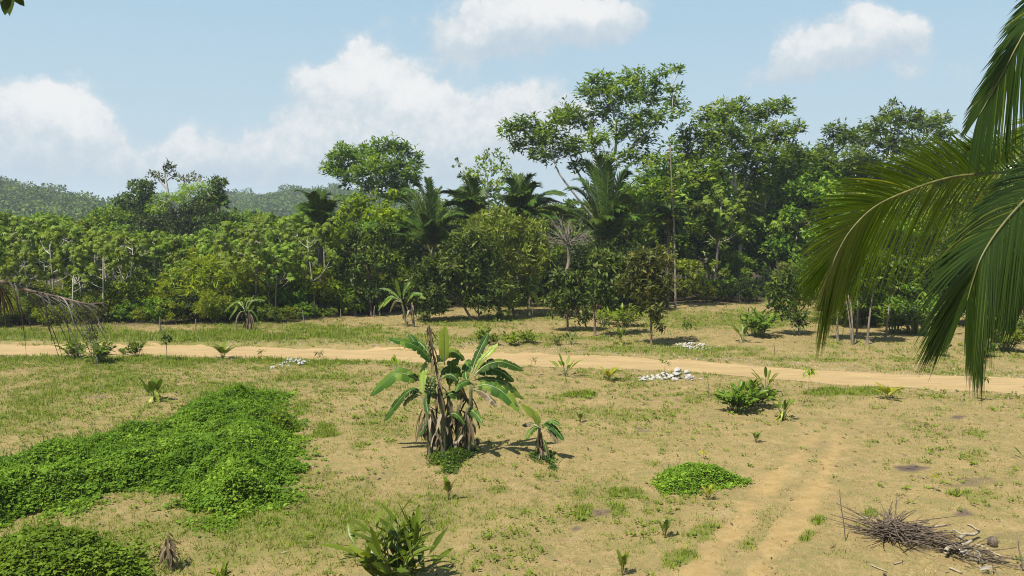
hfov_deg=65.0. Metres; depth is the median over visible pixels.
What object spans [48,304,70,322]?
bush
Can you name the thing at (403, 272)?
broadleaf tree
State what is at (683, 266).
bush
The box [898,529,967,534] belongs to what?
stick
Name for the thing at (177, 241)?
cecropia tree
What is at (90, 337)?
sapling
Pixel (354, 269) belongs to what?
vine draped tree
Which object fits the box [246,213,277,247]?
broadleaf tree
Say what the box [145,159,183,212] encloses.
thin tree
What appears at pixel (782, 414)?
paddle plant
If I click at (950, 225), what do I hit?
broadleaf tree
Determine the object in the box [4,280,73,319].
bush
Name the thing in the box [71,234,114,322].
cecropia tree
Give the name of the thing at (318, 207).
cohune palm
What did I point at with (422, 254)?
vine draped tree
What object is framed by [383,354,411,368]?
paddle plant
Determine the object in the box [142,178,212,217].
umbrella tree
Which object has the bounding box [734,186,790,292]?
cecropia tree
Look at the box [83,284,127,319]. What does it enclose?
plume bush
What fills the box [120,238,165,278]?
cecropia tree
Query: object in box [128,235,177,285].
cecropia tree
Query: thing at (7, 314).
bush
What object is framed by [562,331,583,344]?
paddle plant
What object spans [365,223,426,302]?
broadleaf tree
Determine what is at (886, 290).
vine draped tree
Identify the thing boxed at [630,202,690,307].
cohune palm
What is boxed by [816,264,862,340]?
dark tree
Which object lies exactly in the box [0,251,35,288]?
cecropia tree
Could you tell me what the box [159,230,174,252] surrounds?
broadleaf tree
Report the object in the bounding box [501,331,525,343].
ginger plant
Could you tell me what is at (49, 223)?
cecropia tree
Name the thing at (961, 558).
stick
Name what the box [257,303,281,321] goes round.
bush
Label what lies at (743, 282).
bush
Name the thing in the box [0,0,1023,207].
sky
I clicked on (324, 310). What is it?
bush
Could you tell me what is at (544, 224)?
broadleaf tree
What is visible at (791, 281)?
bush
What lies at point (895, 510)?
stick
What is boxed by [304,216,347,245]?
cecropia tree
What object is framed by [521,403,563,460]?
banana plant
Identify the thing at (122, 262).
cecropia tree
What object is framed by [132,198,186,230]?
vine draped tree
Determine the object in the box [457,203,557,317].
tree
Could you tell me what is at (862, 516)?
stick
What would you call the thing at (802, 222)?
broadleaf tree
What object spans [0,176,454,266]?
hillside forest
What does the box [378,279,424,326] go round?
banana plant
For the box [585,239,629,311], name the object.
vine draped tree
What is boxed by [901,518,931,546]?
stick
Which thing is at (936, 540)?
stick
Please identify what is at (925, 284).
vine draped tree
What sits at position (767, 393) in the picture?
ginger plant
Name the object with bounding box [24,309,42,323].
bush
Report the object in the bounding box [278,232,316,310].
cecropia tree
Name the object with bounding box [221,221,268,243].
cecropia tree
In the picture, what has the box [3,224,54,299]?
cecropia tree
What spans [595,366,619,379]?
young palm
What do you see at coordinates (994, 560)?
stick
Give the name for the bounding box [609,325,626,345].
paddle plant
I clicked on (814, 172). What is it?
feathery tree
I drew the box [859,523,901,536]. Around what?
stick
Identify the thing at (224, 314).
bush
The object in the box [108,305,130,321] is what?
bush
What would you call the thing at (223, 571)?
ginger plant
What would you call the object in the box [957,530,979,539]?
stick
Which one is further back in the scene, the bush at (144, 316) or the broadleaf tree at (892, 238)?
the broadleaf tree at (892, 238)
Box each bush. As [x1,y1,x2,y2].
[0,273,49,318]
[0,295,32,326]
[0,301,23,325]
[1,293,46,323]
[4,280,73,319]
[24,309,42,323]
[30,304,61,325]
[36,283,83,313]
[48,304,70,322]
[50,289,91,317]
[58,273,118,303]
[61,306,89,322]
[70,293,113,322]
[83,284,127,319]
[89,306,115,321]
[96,279,151,318]
[106,276,158,315]
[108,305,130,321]
[111,301,142,321]
[118,267,180,310]
[129,277,184,313]
[130,307,153,322]
[142,296,176,322]
[152,250,255,317]
[153,297,192,322]
[158,246,223,269]
[160,244,242,269]
[162,292,200,321]
[171,253,262,302]
[179,293,205,320]
[190,288,237,322]
[194,291,242,321]
[200,266,289,318]
[224,259,275,302]
[226,292,259,319]
[235,295,273,317]
[250,270,284,308]
[253,270,309,312]
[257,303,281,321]
[267,307,292,322]
[276,305,298,319]
[278,265,341,312]
[281,257,361,313]
[293,302,320,318]
[309,267,372,312]
[316,307,327,315]
[325,307,337,316]
[331,283,371,312]
[340,303,358,315]
[358,287,388,311]
[365,270,391,283]
[366,279,403,311]
[388,276,425,308]
[402,277,437,307]
[523,278,545,304]
[544,284,576,300]
[651,254,704,297]
[671,280,700,298]
[690,283,717,302]
[703,278,738,300]
[720,277,759,301]
[740,287,760,301]
[781,275,807,295]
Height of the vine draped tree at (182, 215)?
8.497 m
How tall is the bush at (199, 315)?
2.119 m
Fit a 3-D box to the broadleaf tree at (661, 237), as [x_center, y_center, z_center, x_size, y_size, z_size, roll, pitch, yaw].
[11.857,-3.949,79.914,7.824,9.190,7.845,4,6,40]
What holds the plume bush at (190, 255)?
on the ground at (772, 483)
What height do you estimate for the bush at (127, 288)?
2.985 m
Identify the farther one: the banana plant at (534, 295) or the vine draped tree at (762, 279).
the vine draped tree at (762, 279)
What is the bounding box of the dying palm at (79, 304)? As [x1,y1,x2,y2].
[0,280,110,382]
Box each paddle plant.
[139,378,166,402]
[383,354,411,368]
[549,353,580,375]
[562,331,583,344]
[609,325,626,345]
[731,323,757,342]
[751,366,778,389]
[770,399,795,421]
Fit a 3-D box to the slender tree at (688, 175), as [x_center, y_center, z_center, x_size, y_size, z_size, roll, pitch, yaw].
[13.301,-5.416,65.041,7.787,14.254,4.724,-2,5,-23]
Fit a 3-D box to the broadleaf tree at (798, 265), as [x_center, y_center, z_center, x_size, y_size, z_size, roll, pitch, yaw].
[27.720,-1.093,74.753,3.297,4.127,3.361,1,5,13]
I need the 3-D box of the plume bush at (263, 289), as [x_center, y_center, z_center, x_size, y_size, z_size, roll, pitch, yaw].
[-19.167,0.312,56.844,5.287,3.969,5.832,2,5,28]
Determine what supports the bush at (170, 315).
on the ground at (772, 483)
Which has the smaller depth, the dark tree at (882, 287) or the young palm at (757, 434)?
the young palm at (757, 434)
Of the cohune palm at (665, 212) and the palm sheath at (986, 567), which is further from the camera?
the cohune palm at (665, 212)
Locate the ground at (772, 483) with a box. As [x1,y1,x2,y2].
[0,259,1023,575]
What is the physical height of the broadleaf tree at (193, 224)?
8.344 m
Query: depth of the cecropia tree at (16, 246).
58.68 m
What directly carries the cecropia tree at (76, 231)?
on the ground at (772, 483)
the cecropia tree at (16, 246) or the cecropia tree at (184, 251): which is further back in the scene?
the cecropia tree at (184, 251)
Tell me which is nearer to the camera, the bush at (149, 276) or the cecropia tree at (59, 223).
the bush at (149, 276)
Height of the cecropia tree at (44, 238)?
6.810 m
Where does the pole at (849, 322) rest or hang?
on the ground at (772, 483)
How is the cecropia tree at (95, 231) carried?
on the ground at (772, 483)
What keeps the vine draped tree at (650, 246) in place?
on the ground at (772, 483)
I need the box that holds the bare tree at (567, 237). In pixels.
[538,214,594,319]
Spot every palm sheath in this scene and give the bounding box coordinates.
[959,549,980,559]
[971,555,988,567]
[980,562,1002,575]
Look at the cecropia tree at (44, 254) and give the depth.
59.67 m
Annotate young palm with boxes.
[211,341,236,357]
[442,476,456,499]
[573,410,584,422]
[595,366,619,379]
[616,550,629,575]
[657,517,672,537]
[701,484,716,499]
[751,431,761,442]
[872,381,903,399]
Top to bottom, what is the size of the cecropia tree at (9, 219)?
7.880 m
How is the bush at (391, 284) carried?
on the ground at (772, 483)
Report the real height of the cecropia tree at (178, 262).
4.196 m
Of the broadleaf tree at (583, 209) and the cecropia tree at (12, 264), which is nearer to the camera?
the cecropia tree at (12, 264)
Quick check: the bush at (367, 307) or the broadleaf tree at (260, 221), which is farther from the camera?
the broadleaf tree at (260, 221)
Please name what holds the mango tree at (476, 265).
on the ground at (772, 483)
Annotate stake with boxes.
[839,489,845,540]
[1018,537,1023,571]
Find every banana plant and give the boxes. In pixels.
[224,298,264,329]
[370,326,523,456]
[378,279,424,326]
[515,277,544,317]
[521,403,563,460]
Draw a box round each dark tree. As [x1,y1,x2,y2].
[762,266,810,334]
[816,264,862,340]
[850,254,879,338]
[855,249,897,344]
[872,245,914,338]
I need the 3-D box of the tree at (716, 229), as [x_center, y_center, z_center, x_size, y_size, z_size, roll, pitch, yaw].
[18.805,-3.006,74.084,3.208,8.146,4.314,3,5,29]
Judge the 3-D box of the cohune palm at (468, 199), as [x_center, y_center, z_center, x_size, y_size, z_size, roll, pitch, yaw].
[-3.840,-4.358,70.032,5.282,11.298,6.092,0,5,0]
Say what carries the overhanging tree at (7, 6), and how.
on the ground at (772, 483)
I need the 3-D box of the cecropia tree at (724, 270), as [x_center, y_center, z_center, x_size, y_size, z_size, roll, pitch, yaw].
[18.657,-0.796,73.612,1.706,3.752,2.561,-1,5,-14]
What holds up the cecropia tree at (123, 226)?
on the ground at (772, 483)
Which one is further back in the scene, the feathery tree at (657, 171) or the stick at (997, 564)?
the feathery tree at (657, 171)
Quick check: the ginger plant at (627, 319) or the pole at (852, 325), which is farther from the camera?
the ginger plant at (627, 319)
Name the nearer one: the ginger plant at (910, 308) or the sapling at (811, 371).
the sapling at (811, 371)
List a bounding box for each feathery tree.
[318,132,429,213]
[452,147,516,215]
[495,62,693,239]
[618,153,739,277]
[665,94,822,292]
[755,141,859,228]
[808,96,970,186]
[926,130,1005,193]
[955,140,1022,197]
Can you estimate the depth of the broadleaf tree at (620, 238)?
74.76 m
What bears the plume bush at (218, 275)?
on the ground at (772, 483)
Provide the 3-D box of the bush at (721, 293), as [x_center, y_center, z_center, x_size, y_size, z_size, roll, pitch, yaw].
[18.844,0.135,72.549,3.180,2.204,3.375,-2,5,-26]
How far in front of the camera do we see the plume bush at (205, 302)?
53.35 m
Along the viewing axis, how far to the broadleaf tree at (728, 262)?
74.87 m
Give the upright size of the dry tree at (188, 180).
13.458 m
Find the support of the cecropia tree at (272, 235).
on the ground at (772, 483)
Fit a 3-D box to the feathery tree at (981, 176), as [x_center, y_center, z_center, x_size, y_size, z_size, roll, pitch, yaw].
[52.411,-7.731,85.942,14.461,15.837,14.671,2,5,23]
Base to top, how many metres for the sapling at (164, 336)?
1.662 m
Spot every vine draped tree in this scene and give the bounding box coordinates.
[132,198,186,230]
[139,206,195,242]
[169,213,197,235]
[328,221,415,315]
[405,251,442,288]
[524,247,556,294]
[543,257,564,294]
[556,246,592,273]
[560,252,592,307]
[564,235,613,307]
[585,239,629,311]
[609,235,651,309]
[612,234,641,300]
[628,243,669,308]
[756,267,773,296]
[799,267,853,319]
[843,243,897,321]
[887,239,941,320]
[921,249,988,318]
[988,265,1023,322]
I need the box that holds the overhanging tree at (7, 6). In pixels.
[0,0,24,15]
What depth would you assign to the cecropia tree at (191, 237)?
70.58 m
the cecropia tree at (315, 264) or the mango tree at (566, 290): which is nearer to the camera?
the mango tree at (566, 290)
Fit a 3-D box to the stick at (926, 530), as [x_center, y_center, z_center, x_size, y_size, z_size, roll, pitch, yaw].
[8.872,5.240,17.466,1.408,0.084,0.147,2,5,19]
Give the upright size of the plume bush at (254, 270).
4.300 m
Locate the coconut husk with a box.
[987,536,997,547]
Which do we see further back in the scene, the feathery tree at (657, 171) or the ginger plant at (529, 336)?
the feathery tree at (657, 171)
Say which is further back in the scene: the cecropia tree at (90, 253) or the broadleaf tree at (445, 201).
the broadleaf tree at (445, 201)
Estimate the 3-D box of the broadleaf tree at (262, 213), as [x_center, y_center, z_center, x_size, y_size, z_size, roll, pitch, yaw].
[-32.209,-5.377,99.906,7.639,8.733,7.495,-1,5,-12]
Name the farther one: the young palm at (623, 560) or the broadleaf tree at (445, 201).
the broadleaf tree at (445, 201)
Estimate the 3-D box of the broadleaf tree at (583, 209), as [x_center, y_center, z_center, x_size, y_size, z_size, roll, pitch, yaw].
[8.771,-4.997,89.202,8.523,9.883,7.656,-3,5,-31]
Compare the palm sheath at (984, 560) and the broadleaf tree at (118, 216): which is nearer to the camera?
the palm sheath at (984, 560)
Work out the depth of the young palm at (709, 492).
20.41 m
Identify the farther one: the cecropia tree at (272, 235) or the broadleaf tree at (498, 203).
the broadleaf tree at (498, 203)
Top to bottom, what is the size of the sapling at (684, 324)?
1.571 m
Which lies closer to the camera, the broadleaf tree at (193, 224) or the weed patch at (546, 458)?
the weed patch at (546, 458)
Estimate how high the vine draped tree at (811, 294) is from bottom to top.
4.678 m
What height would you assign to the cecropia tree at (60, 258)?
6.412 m
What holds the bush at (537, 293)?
on the ground at (772, 483)
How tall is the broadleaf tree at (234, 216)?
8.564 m
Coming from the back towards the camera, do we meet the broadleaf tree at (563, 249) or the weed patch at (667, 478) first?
the broadleaf tree at (563, 249)
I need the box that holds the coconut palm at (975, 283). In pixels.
[788,0,1023,401]
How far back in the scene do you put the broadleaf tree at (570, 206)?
95.10 m
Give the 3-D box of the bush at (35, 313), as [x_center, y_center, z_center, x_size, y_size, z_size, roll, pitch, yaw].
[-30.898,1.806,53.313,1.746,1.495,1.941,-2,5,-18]
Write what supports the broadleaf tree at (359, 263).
on the ground at (772, 483)
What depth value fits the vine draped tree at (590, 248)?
63.40 m
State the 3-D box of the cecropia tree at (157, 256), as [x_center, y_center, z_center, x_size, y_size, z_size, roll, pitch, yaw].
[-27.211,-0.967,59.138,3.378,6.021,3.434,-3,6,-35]
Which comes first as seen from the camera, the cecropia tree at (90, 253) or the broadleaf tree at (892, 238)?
the cecropia tree at (90, 253)
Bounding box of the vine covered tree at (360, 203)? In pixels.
[322,186,405,316]
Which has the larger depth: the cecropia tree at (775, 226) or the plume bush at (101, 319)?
the cecropia tree at (775, 226)
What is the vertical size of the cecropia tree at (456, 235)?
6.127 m
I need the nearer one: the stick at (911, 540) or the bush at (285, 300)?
the stick at (911, 540)
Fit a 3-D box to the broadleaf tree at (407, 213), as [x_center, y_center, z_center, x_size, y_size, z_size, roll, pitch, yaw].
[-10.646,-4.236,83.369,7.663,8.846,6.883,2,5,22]
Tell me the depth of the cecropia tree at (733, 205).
75.50 m
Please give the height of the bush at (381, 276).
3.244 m
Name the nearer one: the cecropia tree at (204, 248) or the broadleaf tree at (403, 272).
the cecropia tree at (204, 248)
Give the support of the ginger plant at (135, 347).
on the ground at (772, 483)
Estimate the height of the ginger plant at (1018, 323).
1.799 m
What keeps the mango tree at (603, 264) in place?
on the ground at (772, 483)
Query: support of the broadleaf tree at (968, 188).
on the ground at (772, 483)
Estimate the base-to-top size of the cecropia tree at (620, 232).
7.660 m
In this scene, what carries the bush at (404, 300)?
on the ground at (772, 483)
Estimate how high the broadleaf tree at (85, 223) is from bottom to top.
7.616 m
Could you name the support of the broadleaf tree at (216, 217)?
on the ground at (772, 483)
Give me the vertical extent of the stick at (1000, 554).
0.093 m
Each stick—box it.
[831,514,879,529]
[836,503,895,532]
[856,520,902,533]
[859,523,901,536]
[875,527,954,538]
[877,520,941,534]
[887,531,933,547]
[890,525,955,533]
[894,498,898,530]
[897,529,943,538]
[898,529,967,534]
[899,516,955,523]
[900,541,959,543]
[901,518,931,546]
[901,531,962,546]
[921,538,987,572]
[929,540,963,549]
[935,541,1016,550]
[936,535,993,555]
[943,542,958,553]
[950,549,1016,565]
[956,546,1020,559]
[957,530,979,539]
[959,539,973,545]
[961,552,1012,558]
[962,557,1023,568]
[976,544,1002,556]
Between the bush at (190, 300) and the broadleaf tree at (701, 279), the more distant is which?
the broadleaf tree at (701, 279)
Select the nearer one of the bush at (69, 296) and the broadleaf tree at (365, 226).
the bush at (69, 296)
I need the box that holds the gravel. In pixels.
[10,319,1018,398]
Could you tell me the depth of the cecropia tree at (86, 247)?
54.78 m
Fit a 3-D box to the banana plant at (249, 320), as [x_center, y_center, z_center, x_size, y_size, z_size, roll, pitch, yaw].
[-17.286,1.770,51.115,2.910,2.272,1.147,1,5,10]
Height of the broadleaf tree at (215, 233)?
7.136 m
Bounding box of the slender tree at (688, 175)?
[629,134,729,308]
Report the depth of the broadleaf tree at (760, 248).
79.72 m
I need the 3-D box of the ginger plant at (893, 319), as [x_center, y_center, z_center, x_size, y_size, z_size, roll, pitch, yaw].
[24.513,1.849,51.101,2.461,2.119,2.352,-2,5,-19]
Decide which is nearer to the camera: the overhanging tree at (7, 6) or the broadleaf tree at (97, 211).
the overhanging tree at (7, 6)
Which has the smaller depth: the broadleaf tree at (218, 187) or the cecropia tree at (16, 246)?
the cecropia tree at (16, 246)
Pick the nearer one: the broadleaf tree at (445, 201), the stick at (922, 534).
the stick at (922, 534)
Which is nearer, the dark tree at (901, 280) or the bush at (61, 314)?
the dark tree at (901, 280)
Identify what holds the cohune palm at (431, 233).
on the ground at (772, 483)
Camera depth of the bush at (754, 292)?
71.72 m
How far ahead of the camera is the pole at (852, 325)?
45.98 m
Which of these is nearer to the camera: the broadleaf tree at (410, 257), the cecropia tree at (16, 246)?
the cecropia tree at (16, 246)
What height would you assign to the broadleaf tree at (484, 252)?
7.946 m
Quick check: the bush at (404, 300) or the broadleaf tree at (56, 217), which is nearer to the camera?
the bush at (404, 300)
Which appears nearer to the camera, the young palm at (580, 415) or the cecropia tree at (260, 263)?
the young palm at (580, 415)
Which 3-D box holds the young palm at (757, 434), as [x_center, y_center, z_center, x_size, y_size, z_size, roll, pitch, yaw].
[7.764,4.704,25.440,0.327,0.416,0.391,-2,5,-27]
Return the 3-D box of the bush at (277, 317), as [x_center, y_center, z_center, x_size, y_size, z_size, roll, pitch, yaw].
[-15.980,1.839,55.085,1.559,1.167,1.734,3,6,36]
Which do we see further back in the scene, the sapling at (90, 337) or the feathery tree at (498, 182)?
the feathery tree at (498, 182)
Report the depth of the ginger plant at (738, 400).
29.25 m
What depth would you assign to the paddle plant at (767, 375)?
33.15 m
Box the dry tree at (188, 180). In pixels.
[175,170,228,200]
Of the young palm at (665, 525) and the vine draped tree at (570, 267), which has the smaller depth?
the young palm at (665, 525)
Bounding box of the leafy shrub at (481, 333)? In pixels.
[473,326,491,342]
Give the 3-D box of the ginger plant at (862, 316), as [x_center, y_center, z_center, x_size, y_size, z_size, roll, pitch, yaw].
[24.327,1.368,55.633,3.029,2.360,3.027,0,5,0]
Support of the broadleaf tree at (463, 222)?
on the ground at (772, 483)
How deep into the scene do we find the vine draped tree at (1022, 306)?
53.43 m
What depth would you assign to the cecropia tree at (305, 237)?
67.35 m
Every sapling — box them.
[82,324,98,356]
[160,329,172,356]
[423,506,434,523]
[682,315,691,331]
[803,367,818,390]
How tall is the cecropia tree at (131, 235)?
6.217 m
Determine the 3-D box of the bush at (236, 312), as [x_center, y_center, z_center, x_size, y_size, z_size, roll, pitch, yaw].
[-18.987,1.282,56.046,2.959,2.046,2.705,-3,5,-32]
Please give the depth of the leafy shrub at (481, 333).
45.14 m
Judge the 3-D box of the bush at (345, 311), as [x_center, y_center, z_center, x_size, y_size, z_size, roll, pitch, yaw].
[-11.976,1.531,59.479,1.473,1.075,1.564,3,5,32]
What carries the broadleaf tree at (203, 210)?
on the ground at (772, 483)
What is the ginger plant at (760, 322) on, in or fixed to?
on the ground at (772, 483)
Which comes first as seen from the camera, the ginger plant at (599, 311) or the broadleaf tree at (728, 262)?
the ginger plant at (599, 311)
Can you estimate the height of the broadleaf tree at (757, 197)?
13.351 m
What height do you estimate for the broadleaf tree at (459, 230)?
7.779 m
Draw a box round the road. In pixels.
[0,342,1023,393]
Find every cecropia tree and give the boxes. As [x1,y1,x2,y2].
[0,212,54,274]
[0,224,32,260]
[0,240,37,282]
[0,248,52,323]
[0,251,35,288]
[1,225,37,279]
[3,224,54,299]
[5,215,42,265]
[5,224,43,283]
[12,218,73,286]
[20,250,66,287]
[34,224,87,313]
[38,224,86,287]
[47,230,96,301]
[54,220,88,286]
[54,235,109,288]
[56,241,101,322]
[65,223,114,293]
[68,226,132,308]
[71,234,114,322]
[81,241,110,292]
[88,228,133,284]
[96,221,130,234]
[104,231,155,285]
[105,250,144,297]
[109,232,138,265]
[116,234,165,313]
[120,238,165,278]
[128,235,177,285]
[134,233,181,287]
[136,241,176,286]
[143,230,186,259]
[158,237,188,270]
[166,266,188,279]
[167,260,207,318]
[169,234,197,250]
[193,235,218,248]
[196,237,225,254]
[196,239,239,265]
[198,228,230,243]
[205,243,244,267]
[214,231,274,318]
[219,220,281,261]
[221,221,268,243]
[239,241,274,318]
[243,221,280,251]
[244,242,295,303]
[261,242,304,309]
[262,212,309,305]
[267,223,332,262]
[272,250,309,277]
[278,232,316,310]
[281,216,312,249]
[284,222,344,315]
[292,230,338,261]
[302,234,346,307]
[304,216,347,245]
[325,230,351,246]
[439,231,468,280]
[579,229,625,250]
[662,222,697,277]
[695,185,750,258]
[709,259,728,298]
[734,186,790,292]
[786,209,828,271]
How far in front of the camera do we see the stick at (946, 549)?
16.77 m
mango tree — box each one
[404,250,481,321]
[443,221,511,320]
[538,266,595,330]
[583,247,627,335]
[614,243,677,344]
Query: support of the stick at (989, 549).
on the stick at (1000, 554)
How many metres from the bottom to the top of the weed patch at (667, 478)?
0.858 m
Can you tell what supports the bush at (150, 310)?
on the ground at (772, 483)
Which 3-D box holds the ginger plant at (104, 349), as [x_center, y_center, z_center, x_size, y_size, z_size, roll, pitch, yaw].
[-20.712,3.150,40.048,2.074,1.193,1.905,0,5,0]
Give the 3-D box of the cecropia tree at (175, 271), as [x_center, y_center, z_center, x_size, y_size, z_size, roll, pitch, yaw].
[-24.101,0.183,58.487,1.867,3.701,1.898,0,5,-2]
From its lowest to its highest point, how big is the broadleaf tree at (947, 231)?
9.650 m
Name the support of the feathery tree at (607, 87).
on the ground at (772, 483)
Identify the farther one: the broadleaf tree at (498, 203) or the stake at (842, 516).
the broadleaf tree at (498, 203)
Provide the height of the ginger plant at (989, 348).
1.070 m
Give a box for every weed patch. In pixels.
[0,379,328,536]
[0,506,173,575]
[263,402,307,432]
[421,441,481,475]
[525,437,564,470]
[644,455,754,496]
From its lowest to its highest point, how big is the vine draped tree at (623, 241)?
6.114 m
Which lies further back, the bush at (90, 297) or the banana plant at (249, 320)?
the bush at (90, 297)
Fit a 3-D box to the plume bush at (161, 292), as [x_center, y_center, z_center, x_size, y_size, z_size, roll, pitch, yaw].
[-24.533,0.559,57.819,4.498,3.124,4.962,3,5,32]
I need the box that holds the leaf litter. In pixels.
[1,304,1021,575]
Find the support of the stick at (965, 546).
on the stick
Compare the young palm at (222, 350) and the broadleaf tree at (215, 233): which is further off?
the broadleaf tree at (215, 233)
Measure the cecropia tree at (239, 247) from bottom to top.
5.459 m
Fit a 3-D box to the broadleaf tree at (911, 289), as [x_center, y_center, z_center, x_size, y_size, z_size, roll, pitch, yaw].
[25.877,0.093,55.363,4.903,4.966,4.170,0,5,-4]
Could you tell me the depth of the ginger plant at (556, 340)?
45.78 m
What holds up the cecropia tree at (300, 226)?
on the ground at (772, 483)
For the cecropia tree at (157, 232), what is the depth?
66.63 m
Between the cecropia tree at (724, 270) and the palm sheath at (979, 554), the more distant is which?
the cecropia tree at (724, 270)
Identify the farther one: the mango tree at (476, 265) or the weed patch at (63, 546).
the mango tree at (476, 265)
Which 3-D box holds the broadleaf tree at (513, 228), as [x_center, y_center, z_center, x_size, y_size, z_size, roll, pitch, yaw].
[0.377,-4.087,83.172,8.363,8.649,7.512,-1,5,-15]
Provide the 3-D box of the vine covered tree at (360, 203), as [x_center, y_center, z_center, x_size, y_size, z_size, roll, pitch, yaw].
[-10.785,-2.616,58.604,6.386,9.551,3.291,0,5,0]
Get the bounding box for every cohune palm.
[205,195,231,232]
[293,188,347,313]
[367,176,470,266]
[440,174,495,259]
[493,172,569,306]
[548,153,663,305]
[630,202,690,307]
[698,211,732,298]
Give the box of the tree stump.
[155,531,179,570]
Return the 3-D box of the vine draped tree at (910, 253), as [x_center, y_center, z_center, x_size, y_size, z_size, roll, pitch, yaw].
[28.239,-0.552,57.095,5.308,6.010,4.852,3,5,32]
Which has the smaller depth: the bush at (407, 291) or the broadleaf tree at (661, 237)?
the bush at (407, 291)
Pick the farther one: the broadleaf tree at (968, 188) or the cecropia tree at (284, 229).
the broadleaf tree at (968, 188)
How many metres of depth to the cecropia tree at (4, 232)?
64.44 m
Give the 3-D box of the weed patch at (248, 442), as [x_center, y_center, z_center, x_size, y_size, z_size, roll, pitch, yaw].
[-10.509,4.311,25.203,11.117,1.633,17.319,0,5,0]
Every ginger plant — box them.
[53,337,89,358]
[78,340,116,362]
[118,348,126,353]
[122,341,146,355]
[206,560,233,575]
[319,497,458,575]
[489,333,502,344]
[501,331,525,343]
[516,329,542,343]
[544,335,563,344]
[595,305,620,321]
[603,303,648,326]
[712,379,763,412]
[730,378,781,407]
[735,306,781,336]
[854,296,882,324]
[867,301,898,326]
[872,300,910,332]
[883,291,943,335]
[986,341,1001,356]
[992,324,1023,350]
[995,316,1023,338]
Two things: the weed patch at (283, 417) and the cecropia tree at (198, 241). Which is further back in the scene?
the cecropia tree at (198, 241)
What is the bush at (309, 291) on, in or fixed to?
on the ground at (772, 483)
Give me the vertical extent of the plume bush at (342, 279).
3.799 m
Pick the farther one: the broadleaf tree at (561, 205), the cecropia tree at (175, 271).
the broadleaf tree at (561, 205)
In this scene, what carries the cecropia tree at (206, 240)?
on the ground at (772, 483)
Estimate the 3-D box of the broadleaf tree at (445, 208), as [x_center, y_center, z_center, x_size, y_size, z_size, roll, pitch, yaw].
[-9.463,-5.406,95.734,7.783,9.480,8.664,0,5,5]
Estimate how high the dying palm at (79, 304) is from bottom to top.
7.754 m
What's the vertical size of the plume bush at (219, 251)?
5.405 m
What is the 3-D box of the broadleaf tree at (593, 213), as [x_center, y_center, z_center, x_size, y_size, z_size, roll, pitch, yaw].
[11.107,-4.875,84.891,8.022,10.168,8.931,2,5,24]
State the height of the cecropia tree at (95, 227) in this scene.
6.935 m
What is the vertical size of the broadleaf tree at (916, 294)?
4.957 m
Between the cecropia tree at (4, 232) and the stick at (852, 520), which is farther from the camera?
the cecropia tree at (4, 232)
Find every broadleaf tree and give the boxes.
[14,211,70,282]
[52,215,118,290]
[84,202,121,278]
[93,207,154,271]
[109,178,158,216]
[120,214,167,235]
[123,229,171,273]
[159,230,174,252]
[167,213,207,234]
[180,174,229,229]
[180,203,230,237]
[182,204,220,224]
[189,209,240,245]
[206,210,257,229]
[211,221,244,254]
[240,209,270,219]
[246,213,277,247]
[332,222,383,267]
[338,251,378,280]
[345,238,388,271]
[346,212,408,266]
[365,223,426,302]
[372,206,419,242]
[383,227,440,273]
[390,267,409,292]
[403,222,459,261]
[415,204,461,256]
[419,215,464,254]
[432,198,465,224]
[443,212,483,285]
[462,219,505,271]
[483,202,509,260]
[483,203,538,228]
[485,209,544,280]
[508,206,564,276]
[531,205,587,268]
[540,244,566,284]
[544,199,576,224]
[547,217,615,261]
[549,198,595,268]
[569,201,591,237]
[581,200,638,237]
[589,204,673,254]
[601,234,637,275]
[622,196,704,274]
[658,192,761,290]
[669,186,712,277]
[687,270,707,298]
[697,197,786,276]
[700,171,761,280]
[711,169,793,264]
[718,250,757,296]
[727,166,804,278]
[752,175,862,270]
[758,171,817,269]
[773,261,802,296]
[780,200,843,265]
[793,254,816,277]
[797,160,887,208]
[800,186,906,250]
[814,257,884,325]
[821,190,929,264]
[839,156,895,252]
[858,266,922,313]
[874,166,939,240]
[885,177,946,249]
[891,204,954,257]
[902,254,954,310]
[909,185,989,253]
[937,178,1020,275]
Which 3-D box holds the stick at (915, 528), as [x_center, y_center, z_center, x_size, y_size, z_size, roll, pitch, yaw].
[8.655,5.178,17.487,0.135,0.088,1.413,-4,1,-37]
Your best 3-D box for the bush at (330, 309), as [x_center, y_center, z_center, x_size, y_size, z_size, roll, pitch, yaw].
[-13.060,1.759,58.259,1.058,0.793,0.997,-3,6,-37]
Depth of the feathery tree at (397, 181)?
84.01 m
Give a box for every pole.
[846,298,851,343]
[850,302,853,344]
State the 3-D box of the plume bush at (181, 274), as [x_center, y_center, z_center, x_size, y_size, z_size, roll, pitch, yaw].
[-21.612,-0.295,57.458,6.964,5.063,7.267,0,5,0]
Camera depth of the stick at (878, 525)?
17.54 m
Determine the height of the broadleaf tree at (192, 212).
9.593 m
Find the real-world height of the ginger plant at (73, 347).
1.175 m

